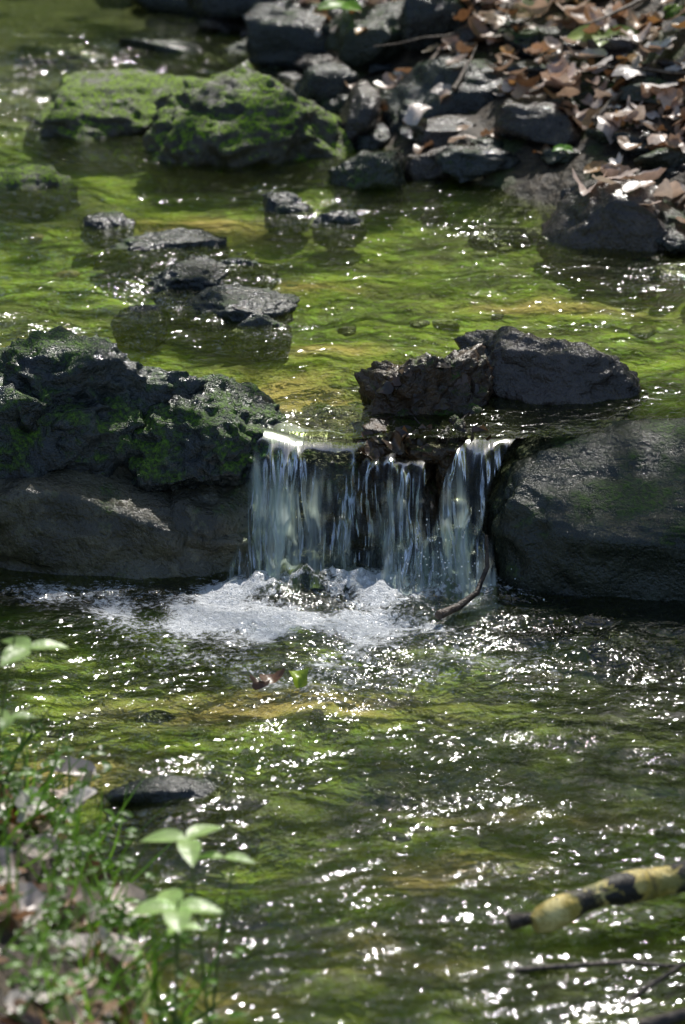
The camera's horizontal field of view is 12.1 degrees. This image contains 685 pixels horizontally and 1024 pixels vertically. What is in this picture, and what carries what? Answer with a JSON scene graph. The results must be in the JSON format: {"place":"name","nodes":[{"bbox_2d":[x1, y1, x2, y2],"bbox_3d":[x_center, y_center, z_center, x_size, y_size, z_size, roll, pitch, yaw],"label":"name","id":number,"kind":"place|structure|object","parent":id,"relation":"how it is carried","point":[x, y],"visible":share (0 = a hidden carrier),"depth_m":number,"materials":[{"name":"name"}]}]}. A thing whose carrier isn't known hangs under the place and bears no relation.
{"place":"outdoors","nodes":[
{"label":"outdoors","id":0,"kind":"place"},
{"bbox_2d":[0,0,684,1023],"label":"ground","id":1,"kind":"structure","parent":0,"point":[376,964],"depth_m":6.17,"materials":[{"name":"green liquid"}]},
{"bbox_2d":[0,633,68,735],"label":"broadleaf seedling","id":2,"kind":"object","parent":1,"relation":"on","point":[18,648],"visible":1,"depth_m":5.14,"materials":[{"name":"green plant"}]},
{"bbox_2d":[0,695,262,1023],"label":"undergrowth","id":3,"kind":"object","parent":1,"relation":"on","point":[28,948],"visible":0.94,"depth_m":4.90,"materials":[{"name":"green plant"}]},
{"bbox_2d":[0,325,292,495],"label":"mossy boulder","id":4,"kind":"object","parent":1,"relation":"on","point":[97,404],"visible":0.84,"depth_m":6.73,"materials":[{"name":"stone"}]},
{"bbox_2d":[0,466,321,607],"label":"rock ledge","id":5,"kind":"object","parent":1,"relation":"on","point":[66,528],"visible":0.53,"depth_m":6.65,"materials":[{"name":"stone"}]},
{"bbox_2d":[128,880,223,1018],"bbox_3d":[-0.248,0.681,4.770,0.118,0.259,0.097,16,25,37],"label":"broadleaf seedling","id":6,"kind":"object","parent":1,"relation":"on","point":[174,908],"visible":0.98,"depth_m":4.74,"materials":[{"name":"green plant"}]},
{"bbox_2d":[0,59,356,219],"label":"mossy rock","id":7,"kind":"object","parent":1,"relation":"on","point":[241,119],"visible":0.78,"depth_m":8.91,"materials":[{"name":"stone"}]},
{"bbox_2d":[140,824,255,1023],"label":"broadleaf seedling","id":8,"kind":"object","parent":1,"relation":"on","point":[189,849],"visible":0.98,"depth_m":4.88,"materials":[{"name":"green plant"}]},
{"bbox_2d":[79,191,366,361],"bbox_3d":[-0.305,-0.587,7.947,0.737,0.150,1.197,0,20,0],"label":"stream rock","id":9,"kind":"object","parent":1,"relation":"on","point":[219,298],"visible":0.97,"depth_m":7.78,"materials":[{"name":"stone"}]},
{"bbox_2d":[0,0,684,1023],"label":"leaf litter","id":10,"kind":"object","parent":1,"relation":"on","point":[558,72],"visible":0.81,"depth_m":8.51,"materials":[{"name":"brown plant"}]},
{"bbox_2d":[15,0,684,300],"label":"creek bank stones","id":11,"kind":"object","parent":1,"relation":"on","point":[280,35],"visible":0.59,"depth_m":9.37,"materials":[{"name":"stone"}]},
{"bbox_2d":[317,0,361,20],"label":"broadleaf seedling","id":12,"kind":"object","parent":11,"relation":"on","point":[347,5],"visible":0.93,"depth_m":9.54,"materials":[{"name":"green plant"}]},
{"bbox_2d":[16,32,684,970],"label":"creek bed stones","id":13,"kind":"object","parent":1,"relation":"on","point":[216,800],"visible":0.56,"depth_m":6.35,"materials":[{"name":"grey stone"}]},
{"bbox_2d":[339,80,380,143],"bbox_3d":[0.045,-1.116,9.106,0.131,0.183,0.232,0,20,0],"label":"bank rock","id":14,"kind":"object","parent":1,"relation":"on","point":[358,114],"visible":0.83,"depth_m":9.02,"materials":[{"name":"grey stone"}]},
{"bbox_2d":[230,448,500,627],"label":"waterfall","id":15,"kind":"structure","parent":1,"relation":"on","point":[279,532],"depth_m":6.63,"materials":[{"name":"white liquid"}]},
{"bbox_2d":[328,149,405,209],"bbox_3d":[0.065,-0.894,8.681,0.211,0.177,0.227,0,20,0],"label":"grey rock","id":16,"kind":"object","parent":1,"relation":"on","point":[367,172],"visible":0.96,"depth_m":8.61,"materials":[{"name":"stone"}]},
{"bbox_2d":[284,401,473,549],"bbox_3d":[0.118,-0.071,7.064,0.779,0.299,0.464,0,20,0],"label":"fall rock","id":17,"kind":"object","parent":1,"relation":"on","point":[320,449],"visible":0.23,"depth_m":6.89,"materials":[{"name":"brown dark stone"}]},
{"bbox_2d":[351,343,504,495],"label":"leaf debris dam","id":18,"kind":"structure","parent":1,"relation":"on","point":[409,399],"depth_m":6.81,"materials":[{"name":"grey stone"}]},
{"bbox_2d":[382,55,507,132],"bbox_3d":[0.367,-1.139,9.140,0.515,0.276,0.358,0,20,0],"label":"bank rock","id":19,"kind":"object","parent":1,"relation":"on","point":[423,79],"visible":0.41,"depth_m":9.05,"materials":[{"name":"stone"}]},
{"bbox_2d":[373,0,684,206],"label":"fallen twigs","id":20,"kind":"object","parent":1,"relation":"on","point":[594,118],"visible":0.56,"depth_m":8.94,"materials":[{"name":"brown wood"}]},
{"bbox_2d":[453,326,648,439],"bbox_3d":[0.433,-0.268,7.000,0.468,0.264,0.261,0,20,0],"label":"rock","id":21,"kind":"object","parent":1,"relation":"on","point":[553,379],"visible":0.72,"depth_m":6.90,"materials":[{"name":"stone"}]},
{"bbox_2d":[552,144,573,154],"bbox_3d":[0.576,-0.944,8.492,0.057,0.050,0.098,0,20,0],"label":"broadleaf seedling","id":22,"kind":"object","parent":1,"relation":"on","point":[566,148],"visible":1,"depth_m":8.46,"materials":[{"name":"green plant"}]},
{"bbox_2d":[486,418,684,625],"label":"slate boulder","id":23,"kind":"object","parent":1,"relation":"on","point":[594,511],"visible":0.88,"depth_m":6.57,"materials":[{"name":"stone"}]},
{"bbox_2d":[566,25,638,46],"bbox_3d":[0.736,-1.300,8.973,0.221,0.110,0.164,-14,24,-34],"label":"broadleaf seedling","id":24,"kind":"object","parent":1,"relation":"on","point":[578,33],"visible":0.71,"depth_m":8.94,"materials":[{"name":"green plant"}]},
{"bbox_2d":[536,179,679,279],"bbox_3d":[0.686,-0.709,8.131,0.395,0.246,0.300,0,20,0],"label":"bank rock","id":25,"kind":"object","parent":1,"relation":"on","point":[605,216],"visible":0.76,"depth_m":8.03,"materials":[{"name":"grey stone"}]},
{"bbox_2d":[663,4,684,19],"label":"leaf","id":26,"kind":"object","parent":1,"relation":"on","point":[673,10],"visible":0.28,"depth_m":8.99,"materials":[{"name":"green plant"}]},
{"bbox_2d":[0,538,684,1021],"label":"creek water","id":27,"kind":"structure","parent":0,"point":[266,622],"depth_m":6.41,"materials":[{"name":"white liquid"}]},
{"bbox_2d":[180,510,544,614],"bbox_3d":[0.030,0.074,6.546,0.718,0.188,0.291,-3,20,-8],"label":"water splash","id":28,"kind":"object","parent":27,"relation":"on","point":[391,578],"visible":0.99,"depth_m":6.54,"materials":[{"name":"white liquid"}]},
{"bbox_2d":[435,535,489,619],"bbox_3d":[0.246,0.131,6.451,0.026,0.121,0.192,13,24,32],"label":"curved stick","id":29,"kind":"object","parent":27,"relation":"on","point":[440,614],"visible":1,"depth_m":6.46,"materials":[{"name":"brown wood"}]},
{"bbox_2d":[507,912,684,1023],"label":"dark branches","id":30,"kind":"object","parent":27,"relation":"on","point":[524,919],"visible":1,"depth_m":5.03,"materials":[{"name":"grey wood"}]},
{"bbox_2d":[530,861,684,932],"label":"fallen log","id":31,"kind":"object","parent":27,"relation":"on","point":[554,913],"visible":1,"depth_m":5.16,"materials":[{"name":"yellow wood"}]},
{"bbox_2d":[0,0,684,437],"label":"creek water","id":32,"kind":"structure","parent":0,"point":[86,48],"depth_m":8.32,"materials":[{"name":"green liquid"}]}
]}

